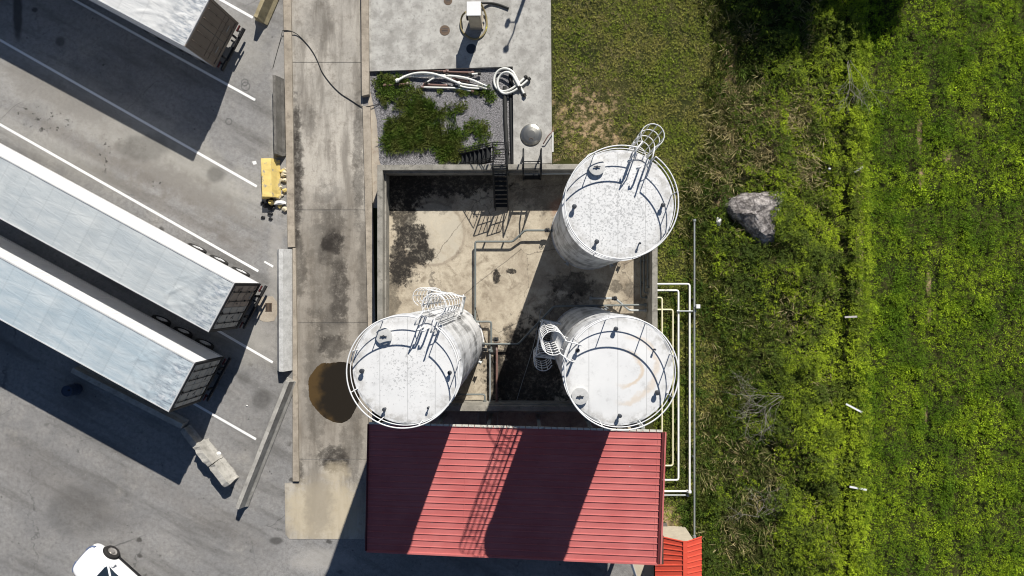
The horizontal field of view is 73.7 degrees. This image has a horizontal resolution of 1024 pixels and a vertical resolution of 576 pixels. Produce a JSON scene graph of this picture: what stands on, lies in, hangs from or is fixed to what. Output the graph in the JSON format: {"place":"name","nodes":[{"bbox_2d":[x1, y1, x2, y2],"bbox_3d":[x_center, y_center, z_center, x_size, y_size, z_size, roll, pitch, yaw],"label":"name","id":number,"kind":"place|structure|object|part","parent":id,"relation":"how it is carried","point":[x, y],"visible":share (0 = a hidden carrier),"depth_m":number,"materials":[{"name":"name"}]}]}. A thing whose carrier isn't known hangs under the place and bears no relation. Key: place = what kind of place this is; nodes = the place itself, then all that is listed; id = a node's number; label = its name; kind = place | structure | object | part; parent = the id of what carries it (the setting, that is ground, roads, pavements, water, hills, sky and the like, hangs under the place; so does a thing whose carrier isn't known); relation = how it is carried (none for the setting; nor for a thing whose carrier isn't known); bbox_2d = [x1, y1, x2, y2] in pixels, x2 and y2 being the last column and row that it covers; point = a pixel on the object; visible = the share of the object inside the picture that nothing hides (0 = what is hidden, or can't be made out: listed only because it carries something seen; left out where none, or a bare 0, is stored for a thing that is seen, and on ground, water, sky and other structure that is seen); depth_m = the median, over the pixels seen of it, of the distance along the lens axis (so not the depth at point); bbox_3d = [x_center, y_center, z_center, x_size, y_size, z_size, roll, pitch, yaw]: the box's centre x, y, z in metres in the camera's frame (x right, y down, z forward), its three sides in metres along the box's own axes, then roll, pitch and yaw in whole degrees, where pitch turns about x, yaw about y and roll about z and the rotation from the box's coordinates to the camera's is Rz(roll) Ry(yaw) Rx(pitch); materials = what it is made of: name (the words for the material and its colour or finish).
{"place":"outdoors","nodes":[
{"label":"outdoors","id":0,"kind":"place"},
{"bbox_2d":[268,205,274,210],"bbox_3d":[-12.665,-4.231,35.935,0.404,0.184,0.341,0,90,1],"label":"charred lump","id":1,"kind":"object","parent":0,"point":[271,207],"visible":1,"depth_m":35.88,"materials":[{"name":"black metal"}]},
{"bbox_2d":[0,0,633,575],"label":"asphalt yard","id":2,"kind":"structure","parent":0,"point":[144,492],"depth_m":36.15,"materials":[{"name":"asphalt"}]},
{"bbox_2d":[61,383,82,396],"bbox_3d":[-23.079,5.353,35.801,0.630,0.900,0.630,0,90,1],"label":"plastic drum","id":3,"kind":"object","parent":2,"relation":"on","point":[72,390],"visible":1,"depth_m":35.46,"materials":[{"name":"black plastic"}]},
{"bbox_2d":[72,543,140,575],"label":"parked car","id":4,"kind":"object","parent":2,"relation":"on","point":[97,559],"visible":1,"depth_m":35.30,"materials":[{"name":"white paint"}]},
{"bbox_3d":[-20.227,15.856,34.969,3.100,0.570,1.640,41,91,1],"label":"window glass","id":5,"kind":"part","parent":4,"relation":"part of","materials":[{"name":"glass"}]},
{"bbox_2d":[0,235,231,411],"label":"semi trailer","id":6,"kind":"object","parent":2,"relation":"on","point":[157,360],"visible":1,"depth_m":32.13,"materials":[{"name":"metal"}]},
{"bbox_3d":[-15.673,5.196,33.526,0.140,2.700,1.145,28,91,1],"label":"door","id":7,"kind":"part","parent":6,"relation":"part of","materials":[{"name":"metal"}]},
{"bbox_3d":[-15.119,4.161,33.513,0.140,2.700,1.145,28,91,1],"label":"door","id":8,"kind":"part","parent":6,"relation":"part of","materials":[{"name":"metal"}]},
{"bbox_2d":[70,365,188,428],"bbox_3d":[-20.086,5.746,35.871,6.510,0.620,0.516,27,91,1],"label":"concrete barrier","id":9,"kind":"object","parent":2,"relation":"on","point":[117,390],"visible":0.84,"depth_m":35.63,"materials":[{"name":"concrete"}]},
{"bbox_2d":[0,143,267,331],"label":"semi trailer","id":10,"kind":"object","parent":2,"relation":"on","point":[196,285],"visible":1,"depth_m":32.09,"materials":[{"name":"metal"}]},
{"bbox_3d":[-13.783,1.451,33.482,0.140,2.700,1.145,28,91,1],"label":"door","id":11,"kind":"part","parent":10,"relation":"part of","materials":[{"name":"metal"}]},
{"bbox_3d":[-13.227,0.415,33.469,0.140,2.700,1.145,28,91,1],"label":"door","id":12,"kind":"part","parent":10,"relation":"part of","materials":[{"name":"metal"}]},
{"bbox_2d":[0,0,272,439],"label":"parking lines","id":13,"kind":"object","parent":2,"relation":"on","point":[170,137],"visible":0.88,"depth_m":36.14,"materials":[{"name":"paint"}]},
{"bbox_2d":[89,0,245,71],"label":"semi trailer","id":14,"kind":"object","parent":2,"relation":"on","point":[202,31],"visible":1,"depth_m":32.09,"materials":[{"name":"metal"}]},
{"bbox_3d":[-14.936,-11.930,33.509,0.140,2.700,1.145,28,91,1],"label":"door","id":15,"kind":"part","parent":14,"relation":"part of","materials":[{"name":"metal"}]},
{"bbox_3d":[-14.381,-12.966,33.496,0.140,2.700,1.145,28,91,1],"label":"door","id":16,"kind":"part","parent":14,"relation":"part of","materials":[{"name":"metal"}]},
{"bbox_2d":[180,424,202,446],"bbox_3d":[-16.870,7.850,35.859,0.625,0.492,1.221,-39,89,1],"label":"concrete barrier","id":17,"kind":"object","parent":2,"relation":"on","point":[192,437],"visible":0.84,"depth_m":35.71,"materials":[{"name":"concrete"}]},
{"bbox_2d":[193,438,222,466],"bbox_3d":[-16.015,8.667,35.651,0.890,0.869,1.366,-39,89,1],"label":"concrete barrier","id":18,"kind":"object","parent":2,"relation":"on","point":[206,450],"visible":0.95,"depth_m":35.48,"materials":[{"name":"concrete"}]},
{"bbox_2d":[209,457,238,486],"bbox_3d":[-15.133,9.698,35.630,0.859,0.868,1.411,-36,89,1],"label":"concrete barrier","id":19,"kind":"object","parent":2,"relation":"on","point":[222,470],"visible":1,"depth_m":35.47,"materials":[{"name":"concrete"}]},
{"bbox_2d":[235,377,295,508],"bbox_3d":[-12.883,8.105,35.612,0.629,0.800,7.124,22,90,1],"label":"concrete barrier","id":20,"kind":"object","parent":2,"relation":"on","point":[265,447],"visible":1,"depth_m":35.46,"materials":[{"name":"concrete"}]},
{"bbox_2d":[254,0,278,25],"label":"concrete barrier","id":21,"kind":"object","parent":2,"relation":"on","point":[264,12],"visible":1,"depth_m":35.58,"materials":[{"name":"concrete"}]},
{"bbox_2d":[258,296,276,321],"bbox_3d":[-12.893,1.108,36.014,1.043,0.035,1.350,0,90,1],"label":"concrete patch","id":22,"kind":"object","parent":2,"relation":"on","point":[265,316],"visible":0.76,"depth_m":36.00,"materials":[{"name":"concrete"}]},
{"bbox_2d":[265,303,271,310],"bbox_3d":[-12.830,1.013,35.989,0.360,0.020,0.450,0,90,1],"label":"drain grate","id":23,"kind":"object","parent":22,"relation":"on","point":[268,306],"visible":1,"depth_m":35.99,"materials":[{"name":"black metal"}]},
{"bbox_2d":[261,158,280,198],"bbox_3d":[-12.695,-5.716,35.658,1.066,0.698,2.061,0,90,1],"label":"concrete barrier","id":24,"kind":"object","parent":2,"relation":"on","point":[270,175],"visible":1,"depth_m":35.33,"materials":[{"name":"yellow paint"}]},
{"bbox_2d":[272,75,285,156],"bbox_3d":[-12.248,-8.960,35.598,0.575,0.798,4.160,-1,90,1],"label":"concrete barrier","id":25,"kind":"object","parent":2,"relation":"on","point":[279,117],"visible":1,"depth_m":35.53,"materials":[{"name":"concrete"}]},
{"bbox_2d":[273,200,285,204],"bbox_3d":[-12.203,-4.481,35.844,0.724,0.329,0.218,0,90,1],"label":"rubble block","id":26,"kind":"object","parent":2,"relation":"on","point":[279,202],"depth_m":35.77,"materials":[{"name":"concrete"}]},
{"bbox_2d":[277,249,292,371],"bbox_3d":[-11.969,1.159,35.680,0.827,0.620,6.388,0,90,1],"label":"concrete barrier","id":27,"kind":"object","parent":2,"relation":"on","point":[284,314],"visible":1,"depth_m":35.52,"materials":[{"name":"concrete"}]},
{"bbox_2d":[283,0,295,246],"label":"kerb","id":28,"kind":"structure","parent":2,"relation":"on","point":[288,67],"depth_m":35.83,"materials":[{"name":"concrete"}]},
{"bbox_2d":[293,248,299,481],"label":"kerb","id":29,"kind":"structure","parent":2,"relation":"on","point":[296,469],"depth_m":35.82,"materials":[{"name":"concrete"}]},
{"bbox_2d":[361,0,369,97],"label":"kerb","id":30,"kind":"structure","parent":2,"relation":"on","point":[365,60],"depth_m":35.55,"materials":[{"name":"concrete"}]},
{"bbox_2d":[363,105,375,423],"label":"kerb","id":31,"kind":"structure","parent":2,"relation":"on","point":[369,229],"depth_m":35.75,"materials":[{"name":"concrete"}]},
{"bbox_2d":[285,0,367,538],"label":"concrete ramp","id":32,"kind":"structure","parent":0,"point":[325,496],"depth_m":35.92,"materials":[{"name":"concrete"}]},
{"bbox_2d":[282,30,378,106],"bbox_3d":[-9.677,-11.375,35.812,6.387,0.194,0.930,41,91,1],"label":"cable","id":33,"kind":"object","parent":32,"relation":"on","point":[323,73],"visible":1,"depth_m":35.86,"materials":[{"name":"rubber"}]},
{"bbox_2d":[308,362,359,422],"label":"puddle","id":34,"kind":"object","parent":32,"relation":"on","point":[331,399],"visible":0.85,"depth_m":35.90,"materials":[{"name":"liquid"}]},
{"bbox_2d":[368,93,380,207],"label":"path","id":35,"kind":"structure","parent":0,"point":[375,150],"depth_m":35.87,"materials":[{"name":"concrete"}]},
{"bbox_2d":[377,96,462,164],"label":"tall grass","id":36,"kind":"structure","parent":0,"point":[414,128],"depth_m":35.64,"materials":[{"name":"plant"}]},
{"bbox_2d":[370,68,513,164],"bbox_3d":[-3.745,-8.933,35.786,8.077,0.001,5.733,0,90,1],"label":"gravel bed","id":37,"kind":"object","parent":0,"point":[480,108],"visible":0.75,"depth_m":35.77,"materials":[{"name":"gravel"}]},
{"bbox_2d":[383,82,409,86],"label":"rusty pipe","id":38,"kind":"object","parent":37,"relation":"on","point":[398,84],"visible":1,"depth_m":35.70,"materials":[{"name":"metal"}]},
{"bbox_2d":[408,69,448,71],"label":"rusty pipe","id":39,"kind":"object","parent":37,"relation":"on","point":[435,70],"visible":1,"depth_m":35.67,"materials":[{"name":"metal"}]},
{"bbox_2d":[423,83,447,86],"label":"rusty pipe","id":40,"kind":"object","parent":37,"relation":"on","point":[444,85],"visible":1,"depth_m":35.65,"materials":[{"name":"metal"}]},
{"bbox_2d":[371,71,500,161],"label":"gravel weeds","id":41,"kind":"object","parent":37,"relation":"on","point":[386,79],"visible":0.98,"depth_m":35.67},
{"bbox_2d":[421,86,473,92],"bbox_3d":[-3.358,-10.408,35.669,2.801,0.178,0.231,5,90,1],"label":"hose","id":42,"kind":"object","parent":37,"relation":"on","point":[422,87],"visible":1,"depth_m":35.63,"materials":[{"name":"rubber"}]},
{"bbox_2d":[411,74,486,87],"bbox_3d":[-3.269,-10.922,35.652,3.975,0.251,0.433,8,90,1],"label":"hose","id":43,"kind":"object","parent":37,"relation":"on","point":[462,77],"visible":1,"depth_m":35.56,"materials":[{"name":"rubber"}]},
{"bbox_2d":[395,72,460,85],"bbox_3d":[-4.367,-10.925,35.545,3.462,0.333,0.649,3,90,1],"label":"hose","id":44,"kind":"object","parent":43,"relation":"on","point":[429,73],"visible":1,"depth_m":35.47,"materials":[{"name":"plastic"}]},
{"bbox_2d":[424,73,448,83],"bbox_3d":[-3.935,-10.938,35.602,1.344,0.160,0.193,-21,90,1],"label":"hose","id":45,"kind":"object","parent":43,"relation":"on","point":[426,82],"visible":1,"depth_m":35.57,"materials":[{"name":"rubber"}]},
{"bbox_2d":[443,70,473,73],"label":"rusty pipe","id":46,"kind":"object","parent":37,"relation":"on","point":[465,72],"visible":1,"depth_m":35.63,"materials":[{"name":"metal"}]},
{"bbox_2d":[469,72,480,75],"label":"hose","id":47,"kind":"object","parent":46,"relation":"on","point":[471,74],"visible":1,"depth_m":35.51,"materials":[{"name":"rubber"}]},
{"bbox_2d":[452,77,469,82],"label":"rusty pipe","id":48,"kind":"object","parent":37,"relation":"on","point":[458,79],"visible":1,"depth_m":35.62,"materials":[{"name":"metal"}]},
{"bbox_2d":[454,83,489,90],"bbox_3d":[-2.092,-10.545,35.639,1.933,0.195,0.199,12,90,1],"label":"hose","id":49,"kind":"object","parent":37,"relation":"on","point":[471,85],"visible":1,"depth_m":35.59,"materials":[{"name":"rubber"}]},
{"bbox_2d":[455,84,482,90],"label":"hose","id":50,"kind":"object","parent":49,"relation":"on","point":[479,88],"visible":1,"depth_m":35.52,"materials":[{"name":"rubber"}]},
{"bbox_2d":[503,86,509,163],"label":"drain pipe","id":51,"kind":"object","parent":37,"relation":"on","point":[505,116],"visible":0.88,"depth_m":35.56,"materials":[{"name":"metal"}]},
{"bbox_2d":[493,67,527,96],"bbox_3d":[-0.040,-10.727,35.488,1.953,0.365,1.257,15,90,1],"label":"coiled hose","id":52,"kind":"object","parent":37,"relation":"on","point":[514,74],"visible":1,"depth_m":35.39,"materials":[{"name":"rubber"}]},
{"bbox_2d":[509,71,513,163],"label":"drain pipe","id":53,"kind":"object","parent":37,"relation":"on","point":[510,122],"visible":0.91,"depth_m":35.60,"materials":[{"name":"black metal"}]},
{"bbox_2d":[369,0,551,163],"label":"concrete pad","id":54,"kind":"object","parent":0,"point":[405,35],"visible":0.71,"depth_m":35.54,"materials":[{"name":"concrete"}]},
{"bbox_2d":[440,25,449,35],"bbox_3d":[-3.504,-13.431,35.581,0.540,0.022,0.540,0,90,1],"label":"manhole cover","id":55,"kind":"object","parent":54,"relation":"on","point":[444,30],"visible":1,"depth_m":35.58,"materials":[{"name":"metal"}]},
{"bbox_2d":[444,0,451,4],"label":"manhole cover","id":56,"kind":"object","parent":54,"relation":"on","point":[447,2],"visible":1,"depth_m":35.57,"materials":[{"name":"metal"}]},
{"bbox_2d":[466,44,475,53],"bbox_3d":[-2.126,-12.460,35.549,0.520,0.022,0.520,0,90,1],"label":"manhole cover","id":57,"kind":"object","parent":54,"relation":"on","point":[470,48],"visible":1,"depth_m":35.55,"materials":[{"name":"metal"}]},
{"bbox_2d":[460,3,487,39],"bbox_3d":[-1.930,-13.644,35.199,1.538,0.706,1.444,-22,90,1],"label":"fuel hose","id":58,"kind":"object","parent":54,"relation":"on","point":[466,35],"visible":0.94,"depth_m":35.45,"materials":[{"name":"rubber"}]},
{"bbox_2d":[466,1,482,29],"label":"dispenser cabinet","id":59,"kind":"object","parent":54,"relation":"on","point":[474,16],"visible":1,"depth_m":33.93,"materials":[{"name":"metal"}]},
{"bbox_3d":[-1.870,-13.486,34.553,0.493,1.200,0.030,0,90,1],"label":"cabinet door","id":60,"kind":"part","parent":59,"relation":"part of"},
{"bbox_2d":[481,2,508,8],"bbox_3d":[-0.887,-14.698,35.354,1.500,0.353,0.283,7,90,1],"label":"hose end","id":61,"kind":"object","parent":54,"relation":"on","point":[501,5],"visible":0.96,"depth_m":35.41,"materials":[{"name":"rubber"}]},
{"bbox_2d":[496,71,530,94],"bbox_3d":[0.092,-10.645,35.425,1.824,0.385,1.179,0,90,1],"label":"coiled hose","id":62,"kind":"object","parent":54,"relation":"on","point":[516,82],"visible":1,"depth_m":35.34,"materials":[{"name":"rubber"}]},
{"bbox_2d":[520,124,541,145],"bbox_3d":[0.995,-7.962,35.394,1.120,0.184,1.120,0,90,1],"label":"tank lid","id":63,"kind":"object","parent":54,"relation":"on","point":[530,134],"visible":1,"depth_m":35.35,"materials":[{"name":"metal"}]},
{"bbox_2d":[522,148,541,179],"bbox_3d":[1.010,-6.291,34.242,0.953,2.687,1.370,0,90,1],"label":"ladder","id":64,"kind":"object","parent":54,"relation":"on","point":[532,176],"depth_m":34.12,"materials":[{"name":"black metal"}]},
{"bbox_2d":[387,411,644,430],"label":"shed floor","id":65,"kind":"structure","parent":0,"point":[547,419],"depth_m":35.68,"materials":[{"name":"concrete"}]},
{"bbox_2d":[365,413,666,564],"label":"shed","id":66,"kind":"structure","parent":65,"relation":"on","point":[590,493],"depth_m":31.28,"materials":[{"name":"metal"}]},
{"bbox_2d":[630,564,636,575],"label":"down pipe","id":67,"kind":"object","parent":66,"relation":"attached to","point":[633,569],"visible":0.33,"depth_m":33.77,"materials":[{"name":"metal"}]},
{"bbox_2d":[389,175,645,400],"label":"pit floor","id":68,"kind":"structure","parent":0,"point":[439,225],"depth_m":35.70,"materials":[{"name":"concrete"}]},
{"bbox_2d":[346,287,483,428],"bbox_3d":[-3.561,2.375,29.365,3.901,12.794,4.834,0,90,1],"label":"storage tank","id":69,"kind":"object","parent":68,"relation":"on","point":[417,367],"visible":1,"depth_m":24.07,"materials":[{"name":"metal"}]},
{"bbox_2d":[458,142,508,210],"bbox_3d":[-1.500,-5.534,34.316,2.643,2.886,3.002,0,90,1],"label":"access stair","id":70,"kind":"object","parent":68,"relation":"on","point":[481,156],"visible":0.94,"depth_m":34.34,"materials":[{"name":"black metal"}]},
{"bbox_2d":[488,349,491,401],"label":"pipe","id":71,"kind":"object","parent":68,"relation":"on","point":[489,376],"visible":0.83,"depth_m":35.34,"materials":[{"name":"metal"}]},
{"bbox_2d":[475,307,508,398],"bbox_3d":[-1.091,3.400,35.456,0.158,0.469,5.088,-20,90,1],"label":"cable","id":72,"kind":"object","parent":68,"relation":"on","point":[491,356],"visible":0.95,"depth_m":35.54,"materials":[{"name":"rubber"}]},
{"bbox_2d":[495,342,498,401],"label":"pipe","id":73,"kind":"object","parent":68,"relation":"on","point":[496,372],"visible":0.83,"depth_m":35.32,"materials":[{"name":"metal"}]},
{"bbox_2d":[474,228,552,351],"bbox_3d":[-0.935,-0.573,35.406,3.399,0.651,7.170,27,91,1],"label":"pipe","id":74,"kind":"object","parent":68,"relation":"on","point":[513,240],"visible":0.98,"depth_m":35.30,"materials":[{"name":"metal"}]},
{"bbox_2d":[517,310,540,398],"bbox_3d":[0.926,3.522,35.638,0.132,0.030,4.847,15,90,1],"label":"pipe","id":75,"kind":"object","parent":68,"relation":"on","point":[530,355],"visible":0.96,"depth_m":35.63,"materials":[{"name":"metal"}]},
{"bbox_2d":[482,303,646,344],"bbox_3d":[2.583,1.518,35.349,8.715,0.601,1.405,-17,90,1],"label":"pipe","id":76,"kind":"object","parent":68,"relation":"on","point":[544,316],"visible":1,"depth_m":35.11,"materials":[{"name":"metal"}]},
{"bbox_2d":[589,296,646,311],"bbox_3d":[5.466,0.787,35.107,3.030,0.252,0.471,15,90,1],"label":"pipe","id":77,"kind":"object","parent":76,"relation":"attached to","point":[620,302],"visible":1,"depth_m":35.06,"materials":[{"name":"metal"}]},
{"bbox_2d":[533,306,678,430],"bbox_3d":[3.273,2.799,28.904,4.732,13.394,3.801,0,90,1],"label":"storage tank","id":78,"kind":"object","parent":68,"relation":"on","point":[616,369],"visible":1,"depth_m":23.30,"materials":[{"name":"metal"}]},
{"bbox_2d":[551,123,678,269],"bbox_3d":[3.886,-3.404,29.390,3.967,12.394,4.900,0,90,1],"label":"storage tank","id":79,"kind":"object","parent":68,"relation":"on","point":[615,206],"visible":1,"depth_m":24.29,"materials":[{"name":"metal"}]},
{"bbox_2d":[639,256,646,298],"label":"pipe","id":80,"kind":"object","parent":68,"relation":"on","point":[640,285],"visible":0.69,"depth_m":35.22,"materials":[{"name":"metal"}]},
{"bbox_2d":[642,255,647,293],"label":"pipe","id":81,"kind":"object","parent":68,"relation":"on","point":[643,261],"visible":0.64,"depth_m":34.93,"materials":[{"name":"metal"}]},
{"bbox_2d":[645,253,648,287],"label":"pipe","id":82,"kind":"object","parent":68,"relation":"on","point":[647,286],"visible":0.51,"depth_m":34.61,"materials":[{"name":"metal"}]},
{"bbox_2d":[633,564,653,575],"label":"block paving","id":83,"kind":"structure","parent":0,"point":[644,570],"depth_m":35.52,"materials":[{"name":"concrete"}]},
{"bbox_2d":[373,0,1023,575],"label":"ground","id":84,"kind":"structure","parent":0,"point":[613,136],"depth_m":35.33,"materials":[{"name":"plant"}]},
{"bbox_2d":[377,164,657,411],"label":"containment wall","id":85,"kind":"structure","parent":84,"relation":"on","point":[384,172],"depth_m":34.17,"materials":[{"name":"concrete"}]},
{"bbox_2d":[457,393,486,401],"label":"pipe","id":86,"kind":"object","parent":85,"relation":"attached to","point":[484,395],"visible":0.98,"depth_m":35.32,"materials":[{"name":"metal"}]},
{"bbox_2d":[524,173,571,174],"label":"pipe","id":87,"kind":"object","parent":85,"relation":"attached to","point":[548,173],"visible":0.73,"depth_m":34.42,"materials":[{"name":"metal"}]},
{"bbox_2d":[551,0,751,573],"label":"lawn","id":88,"kind":"structure","parent":84,"relation":"on","point":[656,119],"depth_m":35.49,"materials":[{"name":"green plant"}]},
{"bbox_2d":[655,526,701,575],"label":"lean to","id":89,"kind":"object","parent":84,"relation":"on","point":[681,551],"visible":0.99,"depth_m":32.57,"materials":[{"name":"metal"}]},
{"bbox_2d":[652,239,713,574],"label":"grass","id":90,"kind":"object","parent":84,"relation":"on","point":[669,435],"visible":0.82,"depth_m":35.38,"materials":[{"name":"plant"}]},
{"bbox_2d":[658,297,662,429],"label":"pipe","id":91,"kind":"object","parent":90,"relation":"on","point":[661,298],"visible":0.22,"depth_m":35.19,"materials":[{"name":"metal"}]},
{"bbox_2d":[658,309,673,465],"bbox_3d":[7.849,5.143,35.246,0.988,0.165,8.220,0,90,1],"label":"pipe","id":92,"kind":"object","parent":90,"relation":"on","point":[672,464],"visible":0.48,"depth_m":35.20,"materials":[{"name":"metal"}]},
{"bbox_2d":[658,289,678,480],"bbox_3d":[7.990,5.017,35.222,1.280,0.184,9.969,0,90,1],"label":"pipe","id":93,"kind":"object","parent":90,"relation":"on","point":[677,479],"visible":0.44,"depth_m":35.18,"materials":[{"name":"metal"}]},
{"bbox_2d":[676,310,695,312],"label":"pipe","id":94,"kind":"object","parent":93,"relation":"attached to","point":[677,311],"visible":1,"depth_m":35.05,"materials":[{"name":"metal"}]},
{"bbox_2d":[658,283,691,492],"bbox_3d":[8.288,5.123,35.166,1.896,0.184,10.842,0,90,1],"label":"pipe","id":95,"kind":"object","parent":90,"relation":"on","point":[689,490],"visible":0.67,"depth_m":35.12,"materials":[{"name":"metal"}]},
{"bbox_2d":[664,489,688,492],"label":"pipe","id":96,"kind":"object","parent":90,"relation":"on","point":[686,490],"visible":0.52,"depth_m":35.28,"materials":[{"name":"metal"}]},
{"bbox_2d":[664,493,688,496],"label":"pipe","id":97,"kind":"object","parent":90,"relation":"on","point":[687,494],"visible":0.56,"depth_m":35.33,"materials":[{"name":"metal"}]},
{"bbox_2d":[691,219,695,537],"bbox_3d":[9.354,4.634,35.199,0.165,0.583,16.320,0,90,1],"label":"pipe","id":98,"kind":"object","parent":84,"relation":"on","point":[694,535],"visible":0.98,"depth_m":34.95,"materials":[{"name":"metal"}]},
{"bbox_2d":[716,217,720,225],"bbox_3d":[10.686,-3.438,35.294,0.274,0.374,0.461,0,90,1],"label":"white stone","id":99,"kind":"object","parent":84,"relation":"on","point":[718,222],"visible":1,"depth_m":35.20,"materials":[{"name":"stone"}]},
{"bbox_2d":[722,191,785,245],"bbox_3d":[12.498,-3.586,35.008,3.239,1.131,2.878,0,90,1],"label":"boulder","id":100,"kind":"object","parent":84,"relation":"on","point":[750,212],"visible":0.88,"depth_m":34.71,"materials":[{"name":"stone"}]},
{"bbox_2d":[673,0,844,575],"bbox_3d":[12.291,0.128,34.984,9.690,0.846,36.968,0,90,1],"label":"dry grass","id":101,"kind":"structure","parent":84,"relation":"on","point":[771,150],"depth_m":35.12,"materials":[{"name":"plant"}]},
{"bbox_2d":[676,0,842,575],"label":"scrub grass","id":102,"kind":"structure","parent":84,"relation":"on","point":[731,362],"depth_m":35.22,"materials":[{"name":"plant"}]},
{"bbox_2d":[724,481,791,522],"bbox_3d":[12.575,10.891,34.843,3.666,0.565,2.106,-10,90,1],"label":"dead branch","id":103,"kind":"object","parent":102,"relation":"on","point":[763,504],"visible":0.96,"depth_m":34.92,"materials":[{"name":"wood"}]},
{"bbox_2d":[692,0,878,575],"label":"scrub","id":104,"kind":"object","parent":84,"relation":"on","point":[837,439],"visible":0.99,"depth_m":34.83,"materials":[{"name":"green plant"}]},
{"bbox_2d":[727,370,793,443],"bbox_3d":[12.415,5.987,34.599,3.073,1.082,4.376,-22,90,1],"label":"dead branch","id":105,"kind":"object","parent":104,"relation":"on","point":[758,406],"visible":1,"depth_m":34.73,"materials":[{"name":"wood"}]},
{"bbox_2d":[832,60,896,112],"bbox_3d":[17.393,-9.612,34.035,2.794,0.736,2.743,32,91,1],"label":"dead branch","id":106,"kind":"object","parent":104,"relation":"on","point":[859,97],"visible":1,"depth_m":34.23,"materials":[{"name":"wood"}]},
{"bbox_2d":[845,403,861,412],"bbox_3d":[17.299,6.074,34.884,0.902,0.840,0.090,28,91,1],"label":"row stake","id":107,"kind":"object","parent":84,"relation":"on","point":[858,410],"visible":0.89,"depth_m":34.49,"materials":[{"name":"plastic"}]},
{"bbox_2d":[849,484,866,490],"bbox_3d":[17.499,10.122,34.880,0.852,0.840,0.090,10,90,1],"label":"row stake","id":108,"kind":"object","parent":84,"relation":"on","point":[857,488],"visible":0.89,"depth_m":34.49,"materials":[{"name":"plastic"}]}
]}

